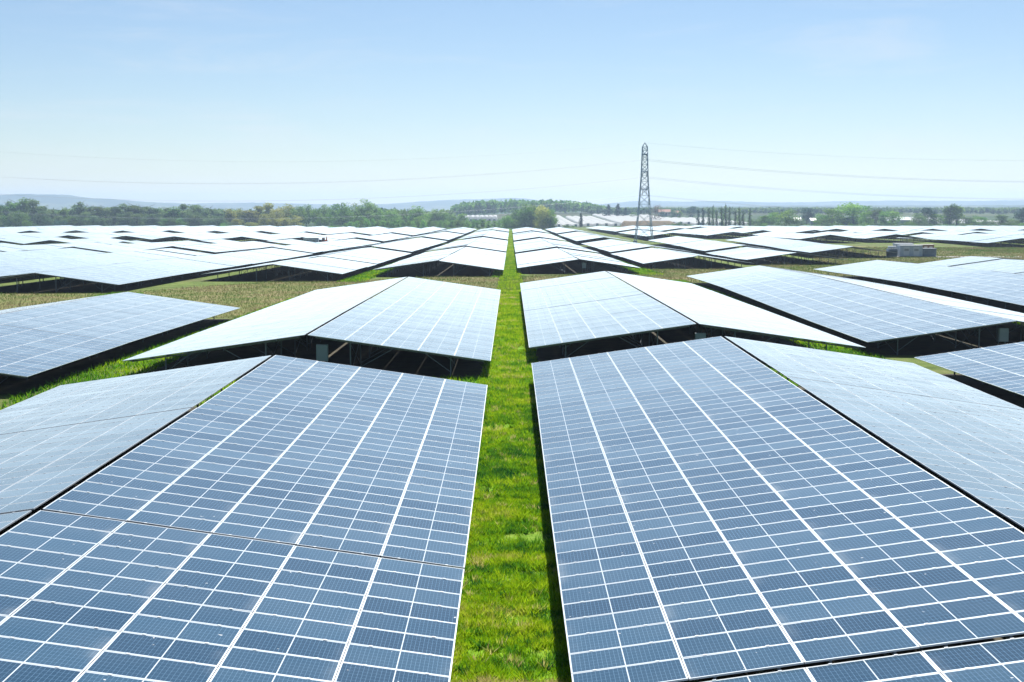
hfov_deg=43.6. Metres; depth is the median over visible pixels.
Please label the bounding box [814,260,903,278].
solar table
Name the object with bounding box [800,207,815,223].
broadleaf tree
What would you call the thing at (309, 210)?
broadleaf tree
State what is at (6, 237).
solar table
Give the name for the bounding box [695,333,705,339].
string inverter
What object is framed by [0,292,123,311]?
solar table
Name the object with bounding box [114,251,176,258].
solar table
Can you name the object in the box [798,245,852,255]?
solar table
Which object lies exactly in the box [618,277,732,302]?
solar table
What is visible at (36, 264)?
solar table
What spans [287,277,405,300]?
solar table
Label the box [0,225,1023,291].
solar tables
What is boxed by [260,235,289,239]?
solar table
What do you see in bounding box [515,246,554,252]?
solar table
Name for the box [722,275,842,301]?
solar table
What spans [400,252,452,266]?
solar table
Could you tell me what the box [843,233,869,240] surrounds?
solar table
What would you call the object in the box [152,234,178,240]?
solar table
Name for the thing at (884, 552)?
solar table
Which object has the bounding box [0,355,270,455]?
solar table
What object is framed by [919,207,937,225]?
broadleaf tree
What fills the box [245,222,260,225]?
broadleaf tree
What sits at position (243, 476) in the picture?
solar table
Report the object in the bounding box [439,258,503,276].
solar table
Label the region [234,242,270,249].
solar table
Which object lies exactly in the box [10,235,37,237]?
solar table
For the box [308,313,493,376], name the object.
solar table
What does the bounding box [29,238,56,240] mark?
solar table
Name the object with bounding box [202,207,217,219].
tall tree
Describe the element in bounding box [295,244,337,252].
solar table
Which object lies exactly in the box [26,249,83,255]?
solar table
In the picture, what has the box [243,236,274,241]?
solar table
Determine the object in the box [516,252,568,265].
solar table
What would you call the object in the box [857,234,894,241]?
solar table
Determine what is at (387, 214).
broadleaf tree
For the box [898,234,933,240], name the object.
solar table
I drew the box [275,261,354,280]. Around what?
solar table
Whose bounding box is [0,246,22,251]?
solar table
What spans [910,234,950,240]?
solar table
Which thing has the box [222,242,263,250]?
solar table
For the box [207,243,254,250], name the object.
solar table
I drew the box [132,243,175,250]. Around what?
solar table
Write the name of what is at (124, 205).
tall tree
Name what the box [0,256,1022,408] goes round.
side grass
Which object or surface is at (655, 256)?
solar table
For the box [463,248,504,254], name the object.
solar table
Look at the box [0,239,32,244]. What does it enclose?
solar table
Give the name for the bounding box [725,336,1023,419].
solar table
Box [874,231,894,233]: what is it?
solar table
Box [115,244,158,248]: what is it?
solar table
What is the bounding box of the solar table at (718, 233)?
[703,231,729,238]
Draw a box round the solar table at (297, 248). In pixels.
[274,246,321,256]
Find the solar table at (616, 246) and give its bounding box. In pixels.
[598,243,634,252]
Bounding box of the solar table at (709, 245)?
[687,242,732,252]
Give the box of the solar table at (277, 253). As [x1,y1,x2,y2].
[249,249,303,259]
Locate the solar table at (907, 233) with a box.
[889,232,920,237]
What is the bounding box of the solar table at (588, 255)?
[565,251,613,262]
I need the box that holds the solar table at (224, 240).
[216,239,238,242]
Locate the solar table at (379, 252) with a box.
[357,249,404,260]
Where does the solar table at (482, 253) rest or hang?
on the soil
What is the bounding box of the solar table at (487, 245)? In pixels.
[470,243,506,248]
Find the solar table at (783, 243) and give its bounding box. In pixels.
[762,240,808,248]
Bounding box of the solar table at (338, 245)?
[315,242,352,249]
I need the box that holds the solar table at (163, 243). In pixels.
[152,242,183,247]
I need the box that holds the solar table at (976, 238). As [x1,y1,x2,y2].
[953,236,997,244]
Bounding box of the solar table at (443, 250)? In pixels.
[422,247,463,253]
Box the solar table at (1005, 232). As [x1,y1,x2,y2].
[997,231,1016,233]
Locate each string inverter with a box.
[316,344,328,361]
[582,263,585,273]
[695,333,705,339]
[997,328,1008,344]
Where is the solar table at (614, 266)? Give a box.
[572,255,626,269]
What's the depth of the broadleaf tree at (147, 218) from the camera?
1110.57 m
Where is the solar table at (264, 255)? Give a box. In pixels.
[236,251,292,262]
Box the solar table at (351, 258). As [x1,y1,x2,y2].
[324,254,384,266]
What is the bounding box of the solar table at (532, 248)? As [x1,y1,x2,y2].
[515,245,552,252]
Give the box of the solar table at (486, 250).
[465,247,505,253]
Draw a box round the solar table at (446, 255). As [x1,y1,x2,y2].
[393,254,449,269]
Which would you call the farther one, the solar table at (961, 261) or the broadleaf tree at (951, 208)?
the broadleaf tree at (951, 208)
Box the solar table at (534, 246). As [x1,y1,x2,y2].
[515,244,551,249]
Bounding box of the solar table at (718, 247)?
[696,244,743,252]
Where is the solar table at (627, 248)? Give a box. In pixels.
[606,245,649,255]
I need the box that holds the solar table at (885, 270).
[840,263,941,283]
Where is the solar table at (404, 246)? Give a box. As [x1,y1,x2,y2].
[385,243,422,251]
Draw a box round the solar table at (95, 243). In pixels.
[85,242,110,244]
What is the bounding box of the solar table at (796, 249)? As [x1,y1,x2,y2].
[785,244,831,255]
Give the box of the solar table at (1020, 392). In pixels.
[1014,390,1023,395]
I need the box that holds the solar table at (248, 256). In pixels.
[219,252,278,264]
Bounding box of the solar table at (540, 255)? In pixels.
[516,251,564,258]
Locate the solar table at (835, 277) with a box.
[784,269,895,286]
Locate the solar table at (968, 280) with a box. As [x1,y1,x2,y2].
[905,271,1023,299]
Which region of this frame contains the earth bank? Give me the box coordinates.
[620,221,674,226]
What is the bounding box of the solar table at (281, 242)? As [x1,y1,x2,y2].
[270,240,298,244]
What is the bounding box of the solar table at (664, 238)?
[649,236,679,242]
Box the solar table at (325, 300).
[242,286,389,320]
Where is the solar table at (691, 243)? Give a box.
[673,240,711,248]
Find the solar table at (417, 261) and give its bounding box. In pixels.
[383,256,445,272]
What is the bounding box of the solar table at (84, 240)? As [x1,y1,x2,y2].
[68,239,98,242]
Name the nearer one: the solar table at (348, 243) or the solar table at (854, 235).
the solar table at (348, 243)
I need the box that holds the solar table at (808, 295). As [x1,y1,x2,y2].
[746,282,885,317]
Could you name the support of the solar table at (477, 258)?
on the soil
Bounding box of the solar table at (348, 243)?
[331,241,363,247]
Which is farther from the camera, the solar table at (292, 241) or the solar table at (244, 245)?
the solar table at (292, 241)
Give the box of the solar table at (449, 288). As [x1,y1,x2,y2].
[394,277,500,300]
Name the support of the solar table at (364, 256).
on the soil
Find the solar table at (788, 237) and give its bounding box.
[781,234,814,240]
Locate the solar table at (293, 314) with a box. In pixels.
[195,299,366,348]
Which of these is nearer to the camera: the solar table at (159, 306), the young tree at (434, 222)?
the solar table at (159, 306)
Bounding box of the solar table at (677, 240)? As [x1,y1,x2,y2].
[660,238,696,244]
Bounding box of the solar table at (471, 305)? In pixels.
[371,286,498,316]
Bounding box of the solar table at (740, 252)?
[715,248,767,260]
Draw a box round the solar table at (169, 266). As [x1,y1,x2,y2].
[119,260,212,279]
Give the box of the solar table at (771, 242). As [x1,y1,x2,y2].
[752,239,794,246]
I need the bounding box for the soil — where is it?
[0,229,1023,681]
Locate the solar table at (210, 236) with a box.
[195,235,223,238]
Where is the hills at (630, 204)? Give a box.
[596,200,1023,207]
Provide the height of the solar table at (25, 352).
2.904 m
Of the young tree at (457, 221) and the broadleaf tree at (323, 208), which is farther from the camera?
the broadleaf tree at (323, 208)
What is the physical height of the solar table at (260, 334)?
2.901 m
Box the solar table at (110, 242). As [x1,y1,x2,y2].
[98,241,126,244]
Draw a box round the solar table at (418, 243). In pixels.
[399,241,432,249]
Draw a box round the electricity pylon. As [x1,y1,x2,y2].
[633,143,653,242]
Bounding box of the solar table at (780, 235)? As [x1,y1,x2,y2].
[766,233,795,238]
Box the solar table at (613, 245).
[595,242,630,251]
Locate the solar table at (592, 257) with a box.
[569,253,621,265]
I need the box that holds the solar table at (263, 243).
[249,241,281,245]
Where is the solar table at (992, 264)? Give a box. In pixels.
[950,259,1023,269]
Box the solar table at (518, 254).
[515,248,557,255]
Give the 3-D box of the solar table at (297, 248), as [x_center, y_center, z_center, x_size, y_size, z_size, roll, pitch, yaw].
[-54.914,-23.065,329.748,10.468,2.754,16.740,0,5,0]
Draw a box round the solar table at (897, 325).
[816,305,1014,354]
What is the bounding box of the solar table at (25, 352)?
[0,325,127,382]
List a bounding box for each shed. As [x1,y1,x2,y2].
[809,218,815,225]
[897,217,909,225]
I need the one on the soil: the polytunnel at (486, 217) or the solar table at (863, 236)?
the solar table at (863, 236)
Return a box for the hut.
[919,244,934,247]
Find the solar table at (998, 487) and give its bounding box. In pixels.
[899,449,1023,529]
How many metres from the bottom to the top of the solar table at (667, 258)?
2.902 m
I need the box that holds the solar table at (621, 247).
[602,244,641,254]
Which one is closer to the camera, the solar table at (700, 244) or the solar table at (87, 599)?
the solar table at (87, 599)
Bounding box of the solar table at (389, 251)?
[364,247,410,257]
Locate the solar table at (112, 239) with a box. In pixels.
[97,238,128,243]
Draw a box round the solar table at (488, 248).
[466,245,505,251]
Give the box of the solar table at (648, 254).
[622,250,674,261]
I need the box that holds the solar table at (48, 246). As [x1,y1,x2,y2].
[26,244,65,248]
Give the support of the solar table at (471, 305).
on the soil
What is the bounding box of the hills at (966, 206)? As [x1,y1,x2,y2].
[637,205,1023,208]
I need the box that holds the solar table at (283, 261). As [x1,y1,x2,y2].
[254,256,318,271]
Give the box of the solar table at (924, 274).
[870,266,987,288]
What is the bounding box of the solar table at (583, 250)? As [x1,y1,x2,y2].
[556,245,597,252]
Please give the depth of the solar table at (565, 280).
149.49 m
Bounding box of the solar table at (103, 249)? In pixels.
[76,245,129,252]
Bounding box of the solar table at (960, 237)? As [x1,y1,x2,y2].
[937,235,979,243]
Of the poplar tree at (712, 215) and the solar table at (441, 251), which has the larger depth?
the poplar tree at (712, 215)
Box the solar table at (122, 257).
[89,253,155,265]
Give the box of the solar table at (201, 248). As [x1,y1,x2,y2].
[175,245,227,255]
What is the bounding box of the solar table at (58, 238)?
[49,237,66,239]
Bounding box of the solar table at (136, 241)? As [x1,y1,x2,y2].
[123,240,150,242]
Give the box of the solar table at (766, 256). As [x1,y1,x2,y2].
[736,251,795,264]
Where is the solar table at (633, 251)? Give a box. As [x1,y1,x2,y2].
[612,248,655,258]
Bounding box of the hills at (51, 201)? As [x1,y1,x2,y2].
[0,194,264,210]
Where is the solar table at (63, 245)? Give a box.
[46,244,75,246]
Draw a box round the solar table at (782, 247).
[773,242,821,251]
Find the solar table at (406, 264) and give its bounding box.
[373,258,441,276]
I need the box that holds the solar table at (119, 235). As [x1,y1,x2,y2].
[106,233,133,239]
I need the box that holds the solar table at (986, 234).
[976,234,997,235]
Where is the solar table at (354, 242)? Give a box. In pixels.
[337,240,370,245]
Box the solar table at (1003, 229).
[994,228,1014,230]
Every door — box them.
[903,247,909,255]
[913,247,918,255]
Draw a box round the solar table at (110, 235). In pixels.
[96,234,119,236]
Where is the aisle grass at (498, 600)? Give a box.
[450,230,571,681]
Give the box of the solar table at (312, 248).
[287,245,330,254]
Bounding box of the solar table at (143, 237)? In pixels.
[128,235,157,241]
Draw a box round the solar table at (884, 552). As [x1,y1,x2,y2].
[548,449,1023,681]
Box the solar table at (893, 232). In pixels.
[880,231,903,237]
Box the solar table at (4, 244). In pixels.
[0,243,14,245]
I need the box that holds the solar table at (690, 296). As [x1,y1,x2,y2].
[630,284,765,314]
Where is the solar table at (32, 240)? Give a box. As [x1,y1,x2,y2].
[16,238,42,244]
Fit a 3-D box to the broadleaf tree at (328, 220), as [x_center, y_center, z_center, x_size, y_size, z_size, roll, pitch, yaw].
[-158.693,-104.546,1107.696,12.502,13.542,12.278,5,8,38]
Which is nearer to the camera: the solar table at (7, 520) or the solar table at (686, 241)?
the solar table at (7, 520)
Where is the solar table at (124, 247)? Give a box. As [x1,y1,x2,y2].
[95,245,147,252]
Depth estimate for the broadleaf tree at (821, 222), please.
1029.23 m
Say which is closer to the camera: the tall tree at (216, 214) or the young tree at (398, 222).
the young tree at (398, 222)
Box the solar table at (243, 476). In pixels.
[43,408,479,575]
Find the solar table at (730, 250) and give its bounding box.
[707,247,756,257]
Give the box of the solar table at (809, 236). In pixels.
[791,234,827,242]
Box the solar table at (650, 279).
[607,271,707,289]
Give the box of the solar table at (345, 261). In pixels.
[311,257,376,270]
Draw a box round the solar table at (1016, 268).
[980,263,1023,273]
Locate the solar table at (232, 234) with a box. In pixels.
[221,233,242,238]
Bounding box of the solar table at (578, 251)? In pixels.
[559,248,600,257]
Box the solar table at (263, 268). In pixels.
[229,259,298,275]
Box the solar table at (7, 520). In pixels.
[0,510,31,530]
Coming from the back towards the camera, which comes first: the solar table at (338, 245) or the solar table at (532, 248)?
the solar table at (338, 245)
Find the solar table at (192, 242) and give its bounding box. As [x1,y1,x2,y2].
[176,241,208,248]
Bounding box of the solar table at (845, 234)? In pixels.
[829,233,858,239]
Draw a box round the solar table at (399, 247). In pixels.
[379,244,418,251]
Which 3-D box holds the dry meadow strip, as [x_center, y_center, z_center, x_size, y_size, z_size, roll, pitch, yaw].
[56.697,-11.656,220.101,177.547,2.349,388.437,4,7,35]
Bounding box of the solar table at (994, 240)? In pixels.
[972,237,1020,246]
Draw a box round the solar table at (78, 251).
[50,248,103,258]
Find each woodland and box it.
[8,207,454,224]
[450,198,606,215]
[589,206,1023,213]
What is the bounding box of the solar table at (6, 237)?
[0,236,22,238]
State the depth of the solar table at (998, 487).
35.67 m
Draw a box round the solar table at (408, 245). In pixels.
[391,242,425,251]
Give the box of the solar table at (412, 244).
[395,241,429,246]
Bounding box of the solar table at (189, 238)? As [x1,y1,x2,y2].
[175,236,209,240]
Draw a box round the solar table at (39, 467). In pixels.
[0,408,190,529]
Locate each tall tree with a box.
[0,205,5,224]
[1,201,11,226]
[6,199,24,226]
[17,197,33,225]
[24,199,39,222]
[36,205,52,225]
[47,208,61,225]
[57,207,70,224]
[65,204,83,220]
[75,201,86,224]
[82,205,94,215]
[87,206,106,224]
[100,205,113,225]
[106,205,121,225]
[115,203,132,224]
[124,204,142,225]
[138,205,147,225]
[143,204,159,225]
[152,207,165,222]
[158,207,171,225]
[165,206,182,224]
[178,203,191,225]
[181,204,202,225]
[191,205,211,225]
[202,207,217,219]
[211,211,225,223]
[223,209,236,225]
[239,209,259,225]
[252,206,265,225]
[263,201,274,223]
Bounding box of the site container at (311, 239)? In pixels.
[303,238,318,241]
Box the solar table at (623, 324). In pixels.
[526,306,695,357]
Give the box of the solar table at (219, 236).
[204,234,233,239]
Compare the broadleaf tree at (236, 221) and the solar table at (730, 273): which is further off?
the broadleaf tree at (236, 221)
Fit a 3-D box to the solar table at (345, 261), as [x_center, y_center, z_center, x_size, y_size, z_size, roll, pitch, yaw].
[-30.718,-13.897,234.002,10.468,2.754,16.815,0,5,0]
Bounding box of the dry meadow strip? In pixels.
[0,245,1023,316]
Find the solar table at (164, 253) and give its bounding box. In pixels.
[135,250,192,257]
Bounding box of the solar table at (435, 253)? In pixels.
[412,249,458,256]
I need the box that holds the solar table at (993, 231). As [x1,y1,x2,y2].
[983,231,1004,232]
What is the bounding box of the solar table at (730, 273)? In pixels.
[688,266,780,286]
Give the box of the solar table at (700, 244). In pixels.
[680,241,721,249]
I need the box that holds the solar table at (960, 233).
[949,231,974,234]
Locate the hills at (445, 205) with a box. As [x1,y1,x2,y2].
[198,198,612,210]
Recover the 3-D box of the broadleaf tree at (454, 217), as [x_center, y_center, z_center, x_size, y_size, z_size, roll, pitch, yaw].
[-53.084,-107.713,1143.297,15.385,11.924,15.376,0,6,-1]
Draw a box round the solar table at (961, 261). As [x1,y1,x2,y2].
[919,256,1000,265]
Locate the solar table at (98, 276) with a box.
[38,268,155,291]
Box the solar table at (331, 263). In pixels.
[292,258,366,275]
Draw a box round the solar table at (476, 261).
[445,256,503,271]
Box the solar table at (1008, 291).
[950,280,1023,309]
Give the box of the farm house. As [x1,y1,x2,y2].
[658,209,670,215]
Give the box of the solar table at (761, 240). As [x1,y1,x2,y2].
[743,238,781,246]
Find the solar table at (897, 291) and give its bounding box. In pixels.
[846,282,996,307]
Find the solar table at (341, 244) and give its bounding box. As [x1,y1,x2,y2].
[323,241,358,249]
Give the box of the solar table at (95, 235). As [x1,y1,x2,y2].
[83,234,112,237]
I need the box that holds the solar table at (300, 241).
[287,239,314,242]
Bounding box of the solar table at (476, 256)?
[453,252,504,260]
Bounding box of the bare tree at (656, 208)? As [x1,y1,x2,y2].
[648,205,662,219]
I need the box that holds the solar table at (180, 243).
[166,242,195,244]
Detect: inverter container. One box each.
[892,243,913,248]
[897,245,923,256]
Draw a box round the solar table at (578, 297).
[522,284,643,310]
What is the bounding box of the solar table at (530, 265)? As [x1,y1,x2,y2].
[517,257,576,272]
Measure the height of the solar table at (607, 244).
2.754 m
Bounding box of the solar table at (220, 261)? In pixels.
[180,256,251,271]
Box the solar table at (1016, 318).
[945,305,1023,341]
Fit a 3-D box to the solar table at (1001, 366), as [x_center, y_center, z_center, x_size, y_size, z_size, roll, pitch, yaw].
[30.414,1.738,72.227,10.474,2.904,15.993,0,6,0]
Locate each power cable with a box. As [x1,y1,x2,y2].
[7,178,968,200]
[10,159,1023,182]
[14,196,989,218]
[15,195,988,218]
[16,177,993,200]
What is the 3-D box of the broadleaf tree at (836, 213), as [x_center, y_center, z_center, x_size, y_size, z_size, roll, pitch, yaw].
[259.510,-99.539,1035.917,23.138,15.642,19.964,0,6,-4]
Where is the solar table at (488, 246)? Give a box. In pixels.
[468,244,506,249]
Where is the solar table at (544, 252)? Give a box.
[516,249,561,259]
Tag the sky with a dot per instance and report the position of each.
(270, 87)
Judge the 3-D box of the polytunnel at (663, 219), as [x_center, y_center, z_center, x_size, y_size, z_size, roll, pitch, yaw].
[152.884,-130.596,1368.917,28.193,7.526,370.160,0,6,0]
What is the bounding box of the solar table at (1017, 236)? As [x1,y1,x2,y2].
[1004,234,1023,241]
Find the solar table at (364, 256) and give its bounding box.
[335,252,391,263]
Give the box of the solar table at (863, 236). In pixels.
[850,233,877,240]
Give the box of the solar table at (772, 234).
[759,232,784,235]
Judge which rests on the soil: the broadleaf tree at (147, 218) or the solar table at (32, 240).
the solar table at (32, 240)
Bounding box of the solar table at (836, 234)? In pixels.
[825,232,845,238]
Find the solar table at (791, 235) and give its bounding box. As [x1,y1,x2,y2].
[775,233,807,240]
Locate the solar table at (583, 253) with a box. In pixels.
[562,250,606,259]
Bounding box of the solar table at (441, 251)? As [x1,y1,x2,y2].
[419,248,461,255]
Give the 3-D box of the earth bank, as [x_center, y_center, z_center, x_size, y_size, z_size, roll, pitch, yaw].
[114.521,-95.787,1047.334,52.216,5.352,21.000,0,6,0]
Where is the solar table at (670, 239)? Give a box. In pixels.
[654,237,686,245]
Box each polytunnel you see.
[469,215,496,220]
[554,215,579,226]
[565,216,619,225]
[592,214,649,223]
[628,214,689,223]
[664,217,747,224]
[871,217,1011,224]
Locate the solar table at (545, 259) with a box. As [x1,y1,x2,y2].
[517,254,572,267]
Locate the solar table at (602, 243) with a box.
[588,241,619,248]
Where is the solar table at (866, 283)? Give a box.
[815,275,940,295]
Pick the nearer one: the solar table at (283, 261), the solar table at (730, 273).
the solar table at (730, 273)
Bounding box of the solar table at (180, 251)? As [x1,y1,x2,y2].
[156,248,209,255]
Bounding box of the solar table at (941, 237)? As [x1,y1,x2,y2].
[927,235,964,242]
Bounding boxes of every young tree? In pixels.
[358,220,364,227]
[363,219,369,226]
[369,218,375,226]
[379,220,386,227]
[388,221,396,227]
[395,219,401,227]
[406,221,413,227]
[419,220,427,227]
[430,220,437,226]
[442,220,449,228]
[447,220,454,228]
[452,220,460,229]
[470,219,475,228]
[475,220,480,228]
[479,219,485,227]
[485,219,491,228]
[490,220,497,227]
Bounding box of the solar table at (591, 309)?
[524,294,664,337]
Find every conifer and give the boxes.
[602,204,612,215]
[613,203,623,215]
[621,207,629,215]
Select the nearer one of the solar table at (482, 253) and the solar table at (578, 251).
the solar table at (482, 253)
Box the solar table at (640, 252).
[617,249,663,259]
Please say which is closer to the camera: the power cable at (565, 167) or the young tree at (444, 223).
the power cable at (565, 167)
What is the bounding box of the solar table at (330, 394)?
[198,355,486,453]
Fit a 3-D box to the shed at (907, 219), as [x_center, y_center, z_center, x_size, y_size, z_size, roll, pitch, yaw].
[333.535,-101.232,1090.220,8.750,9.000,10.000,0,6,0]
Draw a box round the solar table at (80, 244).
[66,243,101,251]
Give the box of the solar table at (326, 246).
[306,243,344,251]
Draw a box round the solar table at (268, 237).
[254,235,280,242]
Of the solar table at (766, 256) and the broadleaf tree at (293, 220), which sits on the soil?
the solar table at (766, 256)
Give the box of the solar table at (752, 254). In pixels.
[726,250,781,262]
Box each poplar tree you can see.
[696,208,699,224]
[701,208,705,224]
[706,208,711,225]
[710,205,714,225]
[714,210,718,225]
[720,206,724,225]
[722,204,728,225]
[727,207,731,225]
[733,210,737,225]
[738,207,742,225]
[739,211,745,225]
[747,209,753,225]
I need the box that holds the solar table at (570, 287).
[521,277,626,298]
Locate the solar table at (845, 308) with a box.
[777,292,939,333]
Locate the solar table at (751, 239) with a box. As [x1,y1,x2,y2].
[736,236,773,244]
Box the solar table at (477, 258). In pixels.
[449,254,504,265]
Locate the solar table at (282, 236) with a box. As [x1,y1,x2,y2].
[271,234,295,238]
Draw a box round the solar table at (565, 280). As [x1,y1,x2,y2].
[520,271,614,289]
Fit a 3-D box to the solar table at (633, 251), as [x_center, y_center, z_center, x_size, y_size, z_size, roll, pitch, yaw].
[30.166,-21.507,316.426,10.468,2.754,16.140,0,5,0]
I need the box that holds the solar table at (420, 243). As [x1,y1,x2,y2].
[404,240,434,247]
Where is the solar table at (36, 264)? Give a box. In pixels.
[0,259,80,276]
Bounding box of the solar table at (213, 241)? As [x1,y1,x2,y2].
[202,240,229,243]
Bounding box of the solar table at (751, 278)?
[704,269,808,289]
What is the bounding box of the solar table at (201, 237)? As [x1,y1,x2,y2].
[187,235,215,240]
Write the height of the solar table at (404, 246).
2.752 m
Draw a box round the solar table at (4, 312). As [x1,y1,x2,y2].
[0,304,55,313]
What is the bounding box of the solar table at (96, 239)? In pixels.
[86,238,117,241]
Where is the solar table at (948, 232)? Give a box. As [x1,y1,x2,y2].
[934,231,960,233]
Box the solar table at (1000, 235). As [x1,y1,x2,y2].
[982,234,1016,240]
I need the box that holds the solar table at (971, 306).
[889,292,1023,333]
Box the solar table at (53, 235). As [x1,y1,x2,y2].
[38,234,61,236]
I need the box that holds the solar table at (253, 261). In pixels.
[203,254,267,266]
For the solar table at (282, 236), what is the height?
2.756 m
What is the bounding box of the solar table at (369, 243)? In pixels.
[347,239,375,244]
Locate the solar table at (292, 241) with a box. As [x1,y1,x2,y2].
[278,240,305,244]
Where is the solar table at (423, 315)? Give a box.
[346,299,496,347]
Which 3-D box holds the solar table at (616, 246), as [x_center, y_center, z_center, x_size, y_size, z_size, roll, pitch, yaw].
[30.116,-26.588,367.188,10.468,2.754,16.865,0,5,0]
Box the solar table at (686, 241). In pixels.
[666,239,704,247]
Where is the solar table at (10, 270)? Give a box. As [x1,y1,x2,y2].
[0,264,47,279]
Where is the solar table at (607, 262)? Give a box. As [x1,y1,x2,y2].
[577,257,639,272]
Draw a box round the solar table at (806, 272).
[765,266,855,279]
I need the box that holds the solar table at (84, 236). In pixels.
[70,235,101,238]
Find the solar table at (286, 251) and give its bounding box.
[262,248,311,258]
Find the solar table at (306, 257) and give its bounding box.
[278,254,329,268]
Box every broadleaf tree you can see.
[0,216,10,226]
[7,211,17,226]
[10,209,31,226]
[33,210,46,225]
[41,217,54,225]
[51,215,65,225]
[64,215,76,225]
[69,214,85,225]
[80,212,92,225]
[84,215,97,225]
[93,218,108,225]
[115,213,128,225]
[120,212,134,225]
[129,213,146,225]
[141,216,153,225]
[147,214,163,225]
[159,218,172,225]
[166,217,175,225]
[171,217,185,225]
[185,212,198,225]
[193,212,206,225]
[202,218,214,225]
[209,216,224,225]
[231,219,244,225]
[235,208,250,225]
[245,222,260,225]
[258,213,269,225]
[264,213,279,225]
[269,206,285,226]
[275,217,290,225]
[276,204,296,225]
[287,215,303,225]
[288,205,308,225]
[300,203,313,226]
[308,207,324,225]
[314,215,324,225]
[319,203,331,224]
[323,212,333,225]
[326,203,340,225]
[334,215,348,225]
[335,203,358,225]
[340,210,357,225]
[351,202,361,224]
[354,199,374,223]
[357,215,367,225]
[363,211,375,225]
[367,202,379,219]
[373,212,382,225]
[379,209,402,223]
[389,217,404,226]
[394,210,406,226]
[398,209,415,224]
[404,206,425,225]
[413,216,428,224]
[427,208,440,224]
[435,210,448,224]
[445,214,460,223]
[455,213,467,224]
[501,215,513,228]
[508,219,520,228]
[510,209,524,227]
[515,204,536,226]
[528,204,537,227]
[529,214,545,228]
[533,205,550,229]
[544,209,558,227]
[669,210,676,216]
[685,206,697,216]
[756,215,769,225]
[765,212,781,225]
[771,208,799,225]
[793,218,807,225]
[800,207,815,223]
[812,213,831,225]
[820,208,845,225]
[832,202,872,225]
[838,216,856,225]
[858,211,874,225]
[867,209,881,225]
[877,211,889,225]
[884,209,904,225]
[911,213,928,225]
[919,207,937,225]
[928,213,948,225]
[941,203,960,224]
[949,205,965,224]
[959,217,977,225]
[972,215,989,225]
[992,214,1009,225]
[1013,208,1023,223]
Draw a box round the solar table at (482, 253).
[459,249,505,256]
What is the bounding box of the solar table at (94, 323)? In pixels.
[0,303,193,356]
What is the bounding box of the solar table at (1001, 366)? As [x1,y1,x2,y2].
[914,342,1023,395]
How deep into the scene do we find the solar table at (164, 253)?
291.99 m
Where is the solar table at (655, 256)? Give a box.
[630,252,685,265]
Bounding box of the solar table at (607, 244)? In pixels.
[592,241,623,247]
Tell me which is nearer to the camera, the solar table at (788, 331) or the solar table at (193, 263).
the solar table at (788, 331)
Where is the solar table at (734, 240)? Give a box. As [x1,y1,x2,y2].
[726,236,763,243]
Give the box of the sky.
[0,0,1023,204]
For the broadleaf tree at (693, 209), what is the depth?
1471.13 m
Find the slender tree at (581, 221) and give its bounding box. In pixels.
[579,212,583,226]
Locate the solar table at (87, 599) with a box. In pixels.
[0,510,463,681]
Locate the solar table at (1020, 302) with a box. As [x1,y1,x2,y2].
[1005,299,1023,305]
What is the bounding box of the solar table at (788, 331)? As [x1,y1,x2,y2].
[669,306,865,352]
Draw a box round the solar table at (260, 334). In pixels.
[123,313,341,369]
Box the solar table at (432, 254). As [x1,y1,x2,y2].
[408,251,455,263]
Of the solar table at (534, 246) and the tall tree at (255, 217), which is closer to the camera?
the solar table at (534, 246)
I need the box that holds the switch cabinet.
[922,248,936,256]
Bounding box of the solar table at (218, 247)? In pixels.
[192,244,241,253]
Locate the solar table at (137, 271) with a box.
[83,264,186,285]
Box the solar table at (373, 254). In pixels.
[347,250,398,262]
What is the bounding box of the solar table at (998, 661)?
[705,637,1023,681]
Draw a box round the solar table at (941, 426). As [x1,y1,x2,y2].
[787,377,1023,505]
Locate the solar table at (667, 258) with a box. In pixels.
[636,254,696,268]
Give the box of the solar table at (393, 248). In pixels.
[372,245,415,252]
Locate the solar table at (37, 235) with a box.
[25,234,51,237]
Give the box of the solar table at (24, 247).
[2,245,46,249]
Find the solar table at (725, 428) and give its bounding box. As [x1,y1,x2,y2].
[538,377,889,501]
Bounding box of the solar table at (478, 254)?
[457,251,505,258]
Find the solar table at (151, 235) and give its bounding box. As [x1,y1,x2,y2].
[142,234,168,241]
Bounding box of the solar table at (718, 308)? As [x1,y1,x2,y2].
[648,294,806,342]
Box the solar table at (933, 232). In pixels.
[926,231,947,233]
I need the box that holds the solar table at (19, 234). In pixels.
[9,233,31,236]
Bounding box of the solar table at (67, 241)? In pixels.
[52,239,87,243]
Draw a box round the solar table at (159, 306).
[62,292,239,333]
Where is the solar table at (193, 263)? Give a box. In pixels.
[151,258,234,274]
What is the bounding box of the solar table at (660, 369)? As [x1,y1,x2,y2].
[532,336,780,416]
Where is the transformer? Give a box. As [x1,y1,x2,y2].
[884,246,899,256]
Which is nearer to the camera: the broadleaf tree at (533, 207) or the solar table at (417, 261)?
the solar table at (417, 261)
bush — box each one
[21,220,31,225]
[52,220,67,225]
[746,219,760,225]
[901,220,914,225]
[981,220,996,225]
[1002,218,1020,225]
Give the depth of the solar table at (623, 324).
86.05 m
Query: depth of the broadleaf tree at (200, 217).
1114.87 m

